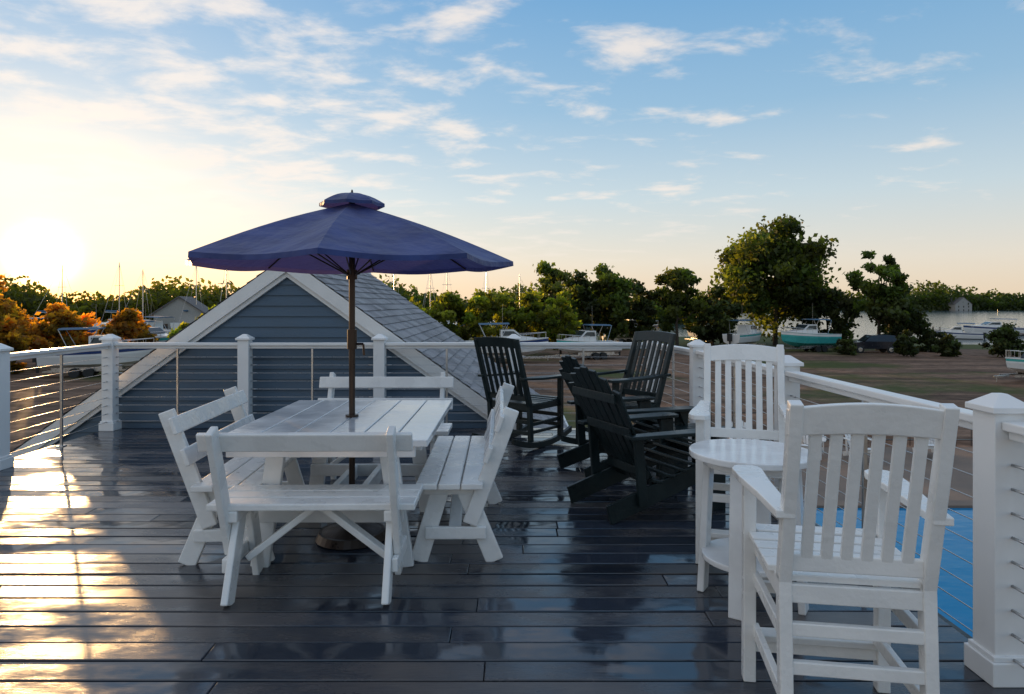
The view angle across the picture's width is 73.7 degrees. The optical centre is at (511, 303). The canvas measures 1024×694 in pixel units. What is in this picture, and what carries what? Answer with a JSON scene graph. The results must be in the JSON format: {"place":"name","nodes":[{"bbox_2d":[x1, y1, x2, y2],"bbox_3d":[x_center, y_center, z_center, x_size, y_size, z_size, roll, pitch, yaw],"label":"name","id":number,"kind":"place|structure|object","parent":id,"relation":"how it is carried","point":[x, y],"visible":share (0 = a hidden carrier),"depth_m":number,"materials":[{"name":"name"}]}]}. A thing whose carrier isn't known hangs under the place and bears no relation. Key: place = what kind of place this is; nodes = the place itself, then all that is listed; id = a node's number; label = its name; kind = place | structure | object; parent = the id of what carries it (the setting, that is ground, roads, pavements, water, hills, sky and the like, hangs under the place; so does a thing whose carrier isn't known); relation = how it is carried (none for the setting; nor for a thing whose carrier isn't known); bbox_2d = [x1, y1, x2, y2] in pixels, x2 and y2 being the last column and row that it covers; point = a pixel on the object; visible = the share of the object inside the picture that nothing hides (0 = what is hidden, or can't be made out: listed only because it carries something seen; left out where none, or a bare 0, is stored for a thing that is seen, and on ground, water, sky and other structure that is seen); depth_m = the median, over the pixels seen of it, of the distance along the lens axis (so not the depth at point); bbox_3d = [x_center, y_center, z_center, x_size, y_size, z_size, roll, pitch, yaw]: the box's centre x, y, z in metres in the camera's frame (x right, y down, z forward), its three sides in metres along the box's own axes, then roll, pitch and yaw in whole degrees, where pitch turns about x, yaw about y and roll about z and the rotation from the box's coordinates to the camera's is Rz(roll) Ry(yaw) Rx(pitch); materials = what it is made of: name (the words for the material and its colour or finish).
{"place":"outdoors","nodes":[
{"label":"outdoors","id":0,"kind":"place"},
{"bbox_2d":[0,0,1023,301],"label":"sky","id":1,"kind":"structure","parent":0,"point":[637,137],"materials":[{"name":"blue"}]},
{"bbox_2d":[10,305,1023,451],"bbox_3d":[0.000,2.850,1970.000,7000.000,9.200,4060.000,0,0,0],"label":"ground","id":2,"kind":"structure","parent":0,"point":[970,372],"depth_m":41.28,"materials":[{"name":"brown plant"}]},
{"bbox_2d":[0,274,9,330],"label":"leafy tree","id":3,"kind":"object","parent":2,"relation":"on","point":[2,310],"visible":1,"depth_m":41.59,"materials":[{"name":"orange plant"}]},
{"bbox_2d":[0,297,35,335],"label":"shrub","id":4,"kind":"object","parent":2,"relation":"on","point":[10,306],"visible":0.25,"depth_m":47.82,"materials":[{"name":"orange plant"}]},
{"bbox_2d":[0,294,42,325],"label":"shrub","id":5,"kind":"object","parent":2,"relation":"on","point":[28,316],"visible":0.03,"depth_m":52.15,"materials":[{"name":"orange plant"}]},
{"bbox_2d":[0,313,53,373],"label":"shrub","id":6,"kind":"object","parent":2,"relation":"on","point":[12,337],"visible":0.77,"depth_m":44.93,"materials":[{"name":"orange plant"}]},
{"bbox_2d":[33,265,79,322],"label":"sailboat","id":7,"kind":"object","parent":2,"relation":"on","point":[42,311],"visible":0.11,"depth_m":84.76,"materials":[{"name":"silver metal"}]},
{"bbox_2d":[24,302,100,348],"bbox_3d":[-32.490,2.412,49.719,5.208,5.078,4.594,0,0,0],"label":"shrub","id":8,"kind":"object","parent":2,"relation":"on","point":[59,315],"visible":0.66,"depth_m":48.82,"materials":[{"name":"orange plant"}]},
{"bbox_2d":[27,302,99,349],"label":"motorboat","id":9,"kind":"object","parent":2,"relation":"on","point":[92,330],"visible":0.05,"depth_m":66.69,"materials":[{"name":"glass"}]},
{"bbox_2d":[32,327,153,377],"bbox_3d":[-26.161,2.325,44.123,8.121,4.650,2.458,0,0,-20],"label":"motorboat","id":10,"kind":"object","parent":2,"relation":"on","point":[130,357],"visible":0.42,"depth_m":42.90,"materials":[{"name":"white plastic"}]},
{"bbox_2d":[92,262,127,326],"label":"sailboat","id":11,"kind":"object","parent":2,"relation":"on","point":[112,311],"visible":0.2,"depth_m":88.67,"materials":[{"name":"silver metal"}]},
{"bbox_2d":[93,307,159,341],"bbox_3d":[-29.430,2.603,51.980,4.595,4.705,4.008,0,0,-43],"label":"shrub","id":12,"kind":"object","parent":2,"relation":"on","point":[125,324],"visible":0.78,"depth_m":51.12,"materials":[{"name":"orange plant"}]},
{"bbox_2d":[127,269,154,320],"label":"sailboat","id":13,"kind":"object","parent":2,"relation":"on","point":[142,296],"visible":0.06,"depth_m":86.75,"materials":[{"name":"silver metal"}]},
{"bbox_2d":[126,315,168,341],"bbox_3d":[-29.608,2.275,55.895,8.711,4.750,2.657,0,0,15],"label":"motorboat","id":14,"kind":"object","parent":2,"relation":"on","point":[161,333],"visible":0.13,"depth_m":55.43,"materials":[{"name":"white plastic"}]},
{"bbox_2d":[144,316,174,333],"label":"motorboat","id":15,"kind":"object","parent":2,"relation":"on","point":[159,324],"visible":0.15,"depth_m":71.51,"materials":[{"name":"white plastic"}]},
{"bbox_2d":[154,298,203,328],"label":"walls","id":16,"kind":"structure","parent":2,"relation":"on","point":[174,308],"depth_m":88.10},
{"bbox_2d":[150,296,207,315],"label":"roof","id":17,"kind":"structure","parent":16,"relation":"on","point":[199,306],"depth_m":89.58,"materials":[{"name":"grey"}]},
{"bbox_2d":[170,266,204,329],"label":"sailboat","id":18,"kind":"object","parent":2,"relation":"on","point":[176,325],"visible":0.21,"depth_m":89.17,"materials":[{"name":"silver metal"}]},
{"bbox_2d":[167,304,215,337],"bbox_3d":[-20.381,2.449,45.691,3.990,5.016,4.439,0,0,33],"label":"shrub","id":19,"kind":"object","parent":2,"relation":"on","point":[182,325],"visible":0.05,"depth_m":44.98,"materials":[{"name":"green plant"}]},
{"bbox_2d":[220,270,230,300],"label":"sailboat","id":20,"kind":"object","parent":2,"relation":"on","point":[226,284],"visible":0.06,"depth_m":88.74,"materials":[{"name":"silver metal"}]},
{"bbox_2d":[409,296,429,314],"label":"shrub","id":21,"kind":"object","parent":2,"relation":"on","point":[420,306],"visible":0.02,"depth_m":62.13,"materials":[{"name":"green plant"}]},
{"bbox_2d":[422,274,437,321],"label":"sailboat","id":22,"kind":"object","parent":2,"relation":"on","point":[430,290],"visible":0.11,"depth_m":90.74,"materials":[{"name":"silver metal"}]},
{"bbox_2d":[440,277,456,325],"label":"sailboat","id":23,"kind":"object","parent":2,"relation":"on","point":[447,291],"visible":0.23,"depth_m":84.73,"materials":[{"name":"silver metal"}]},
{"bbox_2d":[428,290,469,340],"bbox_3d":[-6.203,1.869,60.141,5.532,6.174,6.115,0,0,0],"label":"shrub","id":24,"kind":"object","parent":2,"relation":"on","point":[448,305],"visible":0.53,"depth_m":59.59,"materials":[{"name":"green plant"}]},
{"bbox_2d":[452,288,520,340],"bbox_3d":[-2.163,1.772,60.801,6.429,6.374,4.860,0,0,-16],"label":"shrub","id":25,"kind":"object","parent":2,"relation":"on","point":[485,306],"visible":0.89,"depth_m":59.59,"materials":[{"name":"green plant"}]},
{"bbox_2d":[483,271,496,336],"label":"sailboat","id":26,"kind":"object","parent":2,"relation":"on","point":[486,276],"visible":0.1,"depth_m":90.76,"materials":[{"name":"silver metal"}]},
{"bbox_2d":[0,274,1023,323],"bbox_3d":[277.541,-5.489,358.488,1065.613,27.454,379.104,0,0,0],"label":"distant trees","id":27,"kind":"object","parent":2,"relation":"on","point":[29,298],"visible":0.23,"depth_m":182.95,"materials":[{"name":"green plant"}]},
{"bbox_2d":[466,304,560,362],"bbox_3d":[-0.032,2.325,54.032,8.239,4.650,2.458,0,0,-5],"label":"motorboat","id":28,"kind":"object","parent":2,"relation":"on","point":[505,333],"visible":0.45,"depth_m":53.42,"materials":[{"name":"white plastic"}]},
{"bbox_2d":[515,274,523,306],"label":"sailboat","id":29,"kind":"object","parent":2,"relation":"on","point":[519,292],"visible":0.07,"depth_m":88.75,"materials":[{"name":"silver metal"}]},
{"bbox_2d":[496,287,550,337],"bbox_3d":[1.239,1.710,63.375,5.363,6.498,5.807,0,0,0],"label":"shrub","id":30,"kind":"object","parent":2,"relation":"on","point":[526,318],"visible":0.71,"depth_m":61.82,"materials":[{"name":"green plant"}]},
{"bbox_2d":[535,290,582,353],"bbox_3d":[4.224,1.823,61.907,4.542,6.257,4.280,0,0,0],"label":"shrub","id":31,"kind":"object","parent":2,"relation":"on","point":[563,318],"visible":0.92,"depth_m":61.13,"materials":[{"name":"green plant"}]},
{"bbox_2d":[532,260,585,328],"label":"leafy tree","id":32,"kind":"object","parent":2,"relation":"on","point":[551,282],"visible":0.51,"depth_m":69.51,"materials":[{"name":"green plant"}]},
{"bbox_2d":[545,324,622,359],"bbox_3d":[6.037,2.425,56.904,7.060,4.450,2.161,0,0,-20],"label":"motorboat","id":33,"kind":"object","parent":2,"relation":"on","point":[584,335],"visible":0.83,"depth_m":56.38,"materials":[{"name":"white plastic"}]},
{"bbox_2d":[564,269,607,331],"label":"leafy tree","id":34,"kind":"object","parent":2,"relation":"on","point":[589,314],"visible":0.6,"depth_m":72.06,"materials":[{"name":"green plant"}]},
{"bbox_2d":[587,263,637,340],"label":"leafy tree","id":35,"kind":"object","parent":2,"relation":"on","point":[612,292],"visible":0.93,"depth_m":70.83,"materials":[{"name":"green plant"}]},
{"bbox_2d":[600,319,659,341],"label":"motorboat","id":36,"kind":"object","parent":2,"relation":"on","point":[618,337],"visible":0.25,"depth_m":79.18,"materials":[{"name":"white plastic"}]},
{"bbox_2d":[623,278,657,337],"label":"leafy tree","id":37,"kind":"object","parent":2,"relation":"on","point":[644,308],"visible":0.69,"depth_m":72.85,"materials":[{"name":"green plant"}]},
{"bbox_2d":[651,266,710,345],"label":"leafy tree","id":38,"kind":"object","parent":2,"relation":"on","point":[676,303],"visible":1,"depth_m":71.37,"materials":[{"name":"green plant"}]},
{"bbox_2d":[682,284,745,345],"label":"leafy tree","id":39,"kind":"object","parent":2,"relation":"on","point":[712,315],"visible":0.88,"depth_m":72.81,"materials":[{"name":"green plant"}]},
{"bbox_2d":[722,319,765,344],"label":"motorboat","id":40,"kind":"object","parent":2,"relation":"on","point":[747,334],"visible":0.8,"depth_m":69.08,"materials":[{"name":"white plastic"}]},
{"bbox_2d":[710,214,840,345],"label":"leafy tree","id":41,"kind":"object","parent":2,"relation":"on","point":[792,265],"visible":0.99,"depth_m":73.27,"materials":[{"name":"green plant"}]},
{"bbox_2d":[634,410,972,445],"bbox_3d":[10.750,4.070,22.300,16.600,1.160,0.060,0,0,0],"label":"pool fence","id":42,"kind":"object","parent":2,"relation":"on","point":[971,439],"visible":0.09,"depth_m":22.28,"materials":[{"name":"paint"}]},
{"bbox_2d":[781,312,841,351],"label":"motorboat","id":43,"kind":"object","parent":2,"relation":"on","point":[805,337],"visible":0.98,"depth_m":65.21,"materials":[{"name":"teal plastic"}]},
{"bbox_2d":[795,286,862,339],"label":"leafy tree","id":44,"kind":"object","parent":2,"relation":"on","point":[834,305],"visible":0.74,"depth_m":73.04,"materials":[{"name":"green plant"}]},
{"bbox_2d":[833,338,858,355],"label":"shrub","id":45,"kind":"object","parent":2,"relation":"on","point":[849,347],"visible":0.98,"depth_m":61.59,"materials":[{"name":"green plant"}]},
{"bbox_2d":[853,334,896,353],"bbox_3d":[34.015,3.773,64.499,4.470,1.746,1.880,0,0,5],"label":"parked suv","id":46,"kind":"object","parent":2,"relation":"on","point":[882,342],"visible":0.69,"depth_m":63.66,"materials":[{"name":"paint"}]},
{"bbox_2d":[843,250,912,349],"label":"leafy tree","id":47,"kind":"object","parent":2,"relation":"on","point":[875,289],"visible":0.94,"depth_m":67.16,"materials":[{"name":"green plant"}]},
{"bbox_2d":[865,294,931,336],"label":"leafy tree","id":48,"kind":"object","parent":2,"relation":"on","point":[897,316],"visible":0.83,"depth_m":65.80,"materials":[{"name":"green plant"}]},
{"bbox_2d":[892,329,918,356],"bbox_3d":[34.723,3.570,60.018,2.326,2.763,2.051,0,0,0],"label":"shrub","id":49,"kind":"object","parent":2,"relation":"on","point":[904,343],"visible":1,"depth_m":59.69,"materials":[{"name":"green plant"}]},
{"bbox_2d":[914,327,945,351],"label":"shrub","id":50,"kind":"object","parent":2,"relation":"on","point":[927,338],"visible":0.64,"depth_m":65.67,"materials":[{"name":"green plant"}]},
{"bbox_2d":[932,333,962,356],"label":"shrub","id":51,"kind":"object","parent":2,"relation":"on","point":[947,346],"visible":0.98,"depth_m":59.50,"materials":[{"name":"green plant"}]},
{"bbox_2d":[944,298,971,310],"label":"walls","id":52,"kind":"structure","parent":2,"relation":"on","point":[964,302],"depth_m":500.20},
{"bbox_2d":[948,297,971,303],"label":"roof","id":53,"kind":"structure","parent":52,"relation":"on","point":[956,300],"depth_m":501.58,"materials":[{"name":"grey"}]},
{"bbox_2d":[978,322,1023,356],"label":"shrub","id":54,"kind":"object","parent":2,"relation":"on","point":[1007,333],"visible":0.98,"depth_m":58.45,"materials":[{"name":"green plant"}]},
{"bbox_2d":[993,350,1023,382],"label":"motorboat","id":55,"kind":"object","parent":2,"relation":"on","point":[1014,363],"visible":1,"depth_m":40.26,"materials":[{"name":"white plastic"}]},
{"bbox_2d":[997,330,1023,354],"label":"shrub","id":56,"kind":"object","parent":2,"relation":"on","point":[1014,342],"visible":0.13,"depth_m":61.16,"materials":[{"name":"green plant"}]},
{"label":"walls","id":57,"kind":"object","parent":2,"relation":"on","visible":0},
{"bbox_2d":[52,278,486,445],"bbox_3d":[-2.660,2.090,8.114,6.700,5.120,0.032,0,0,0],"label":"clapboard siding","id":58,"kind":"object","parent":57,"relation":"attached to","point":[287,310],"visible":0.2,"depth_m":8.11,"materials":[{"name":"wood"}]},
{"bbox_2d":[10,271,566,453],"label":"shingle roof","id":59,"kind":"structure","parent":57,"relation":"on","point":[391,308],"depth_m":9.51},
{"bbox_2d":[11,270,568,456],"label":"rake trim","id":60,"kind":"structure","parent":57,"relation":"attached to","point":[229,308],"depth_m":8.03,"materials":[{"name":"paint"}]},
{"bbox_2d":[0,428,1023,693],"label":"deck","id":61,"kind":"structure","parent":57,"relation":"on","point":[102,590],"depth_m":3.31,"materials":[{"name":"paint"}]},
{"bbox_2d":[158,386,304,564],"bbox_3d":[-1.668,1.022,4.275,0.608,0.889,1.200,0,0,-4],"label":"bench","id":62,"kind":"object","parent":61,"relation":"on","point":[238,471],"visible":0.48,"depth_m":3.78,"materials":[{"name":"white paint"}]},
{"bbox_2d":[196,426,422,605],"bbox_3d":[-0.989,1.022,3.452,1.020,0.889,0.608,0,0,-1],"label":"bench","id":63,"kind":"object","parent":61,"relation":"on","point":[236,507],"visible":0.99,"depth_m":3.34,"materials":[{"name":"white paint"}]},
{"bbox_2d":[226,400,451,567],"bbox_3d":[-0.990,1.078,4.226,1.113,0.757,1.454,0,0,0],"label":"picnic table","id":64,"kind":"object","parent":61,"relation":"on","point":[421,420],"visible":0.66,"depth_m":3.99,"materials":[{"name":"white wood"}]},
{"bbox_2d":[185,190,512,549],"bbox_3d":[-0.990,0.369,4.225,1.852,2.149,1.852,0,0,-27],"label":"patio umbrella","id":65,"kind":"object","parent":61,"relation":"on","point":[351,235],"visible":0.98,"depth_m":3.94,"materials":[{"name":"blue fabric"}]},
{"bbox_2d":[318,372,453,478],"bbox_3d":[-1.050,1.022,5.518,1.120,0.889,0.608,0,0,0],"label":"bench","id":66,"kind":"object","parent":61,"relation":"on","point":[331,382],"visible":0.27,"depth_m":5.69,"materials":[{"name":"white paint"}]},
{"bbox_2d":[413,382,518,561],"bbox_3d":[-0.277,1.022,4.401,0.608,0.889,1.360,0,0,-1],"label":"bench","id":67,"kind":"object","parent":61,"relation":"on","point":[469,485],"visible":0.98,"depth_m":3.83,"materials":[{"name":"white paint"}]},
{"bbox_2d":[0,334,1023,687],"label":"deck railing","id":68,"kind":"object","parent":61,"relation":"on","point":[994,646],"visible":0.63,"depth_m":2.88,"materials":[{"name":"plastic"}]},
{"bbox_2d":[472,337,571,447],"bbox_3d":[0.118,0.888,7.084,0.690,1.123,1.000,0,0,38],"label":"rocking chair","id":69,"kind":"object","parent":61,"relation":"on","point":[520,401],"visible":0.87,"depth_m":6.85,"materials":[{"name":"paint"}]},
{"bbox_2d":[561,331,675,453],"bbox_3d":[1.078,0.866,6.811,1.040,1.168,0.718,0,0,-32],"label":"rocking chair","id":70,"kind":"object","parent":61,"relation":"on","point":[628,378],"visible":0.45,"depth_m":6.92,"materials":[{"name":"paint"}]},
{"bbox_2d":[557,355,693,477],"bbox_3d":[0.960,0.942,5.909,1.063,1.019,0.840,0,0,-20],"label":"adirondack chair","id":71,"kind":"object","parent":61,"relation":"on","point":[581,451],"visible":0.44,"depth_m":6.00,"materials":[{"name":"paint"}]},
{"bbox_2d":[567,366,735,524],"bbox_3d":[0.970,0.942,4.917,1.063,1.019,0.840,0,0,-24],"label":"adirondack chair","id":72,"kind":"object","parent":61,"relation":"on","point":[608,420],"visible":0.82,"depth_m":4.78,"materials":[{"name":"paint"}]},
{"bbox_2d":[653,423,695,476],"bbox_3d":[1.420,1.235,5.620,0.400,0.430,0.394,0,0,-10],"label":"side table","id":73,"kind":"object","parent":61,"relation":"on","point":[684,427],"visible":0.19,"depth_m":5.71,"materials":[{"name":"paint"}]},
{"bbox_2d":[689,343,786,563],"bbox_3d":[1.372,0.854,4.019,0.618,1.195,0.711,0,0,17],"label":"counter height armchair","id":74,"kind":"object","parent":61,"relation":"on","point":[700,412],"visible":0.38,"depth_m":4.24,"materials":[{"name":"white paint"}]},
{"bbox_2d":[689,439,808,620],"bbox_3d":[1.170,1.084,3.340,0.590,0.733,0.590,0,0,0],"label":"round side table","id":75,"kind":"object","parent":61,"relation":"on","point":[726,456],"visible":0.55,"depth_m":3.23,"materials":[{"name":"white wood"}]},
{"bbox_2d":[732,400,959,693],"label":"counter height armchair","id":76,"kind":"object","parent":61,"relation":"on","point":[786,551],"visible":1,"depth_m":2.12,"materials":[{"name":"white paint"}]},
{"bbox_2d":[685,324,711,343],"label":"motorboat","id":77,"kind":"object","parent":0,"point":[695,338],"visible":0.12,"depth_m":79.52,"materials":[{"name":"white plastic"}]},
{"bbox_2d":[457,311,1023,344],"bbox_3d":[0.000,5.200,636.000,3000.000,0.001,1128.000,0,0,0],"label":"water","id":78,"kind":"structure","parent":0,"point":[945,319],"depth_m":198.44,"materials":[{"name":"grey liquid"}]},
{"bbox_2d":[934,323,986,338],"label":"motorboat","id":79,"kind":"object","parent":78,"relation":"on","point":[957,332],"visible":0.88,"depth_m":100.01,"materials":[{"name":"white plastic"}]},
{"bbox_2d":[963,309,1023,335],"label":"motorboat","id":80,"kind":"object","parent":78,"relation":"on","point":[985,327],"visible":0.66,"depth_m":111.28,"materials":[{"name":"white plastic"}]},
{"bbox_2d":[771,447,972,499],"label":"patio","id":81,"kind":"structure","parent":0,"point":[962,482],"depth_m":18.71,"materials":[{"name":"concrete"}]},
{"bbox_2d":[729,421,758,439],"bbox_3d":[6.903,4.082,20.432,0.840,1.019,1.063,0,0,5],"label":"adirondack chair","id":82,"kind":"object","parent":81,"relation":"on","point":[744,425],"visible":0.02,"depth_m":20.84,"materials":[{"name":"white wood"}]},
{"bbox_2d":[801,435,825,459],"bbox_3d":[9.016,4.082,20.528,0.840,1.019,1.063,0,0,30],"label":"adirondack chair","id":83,"kind":"object","parent":81,"relation":"on","point":[804,440],"visible":0.33,"depth_m":20.52,"materials":[{"name":"white wood"}]},
{"bbox_2d":[843,434,871,455],"bbox_3d":[10.297,4.082,20.132,0.840,1.019,1.063,0,0,-5],"label":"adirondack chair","id":84,"kind":"object","parent":81,"relation":"on","point":[847,437],"visible":0.16,"depth_m":20.34,"materials":[{"name":"white wood"}]},
{"bbox_2d":[803,500,972,636],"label":"swimming pool","id":85,"kind":"structure","parent":81,"relation":"on","point":[957,588],"depth_m":12.51,"materials":[{"name":"liquid"}]},
{"bbox_2d":[912,437,934,452],"bbox_3d":[12.606,4.082,20.632,0.840,1.019,1.063,0,0,10],"label":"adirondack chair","id":86,"kind":"object","parent":81,"relation":"on","point":[931,445],"visible":0.1,"depth_m":20.77,"materials":[{"name":"white wood"}]}
]}

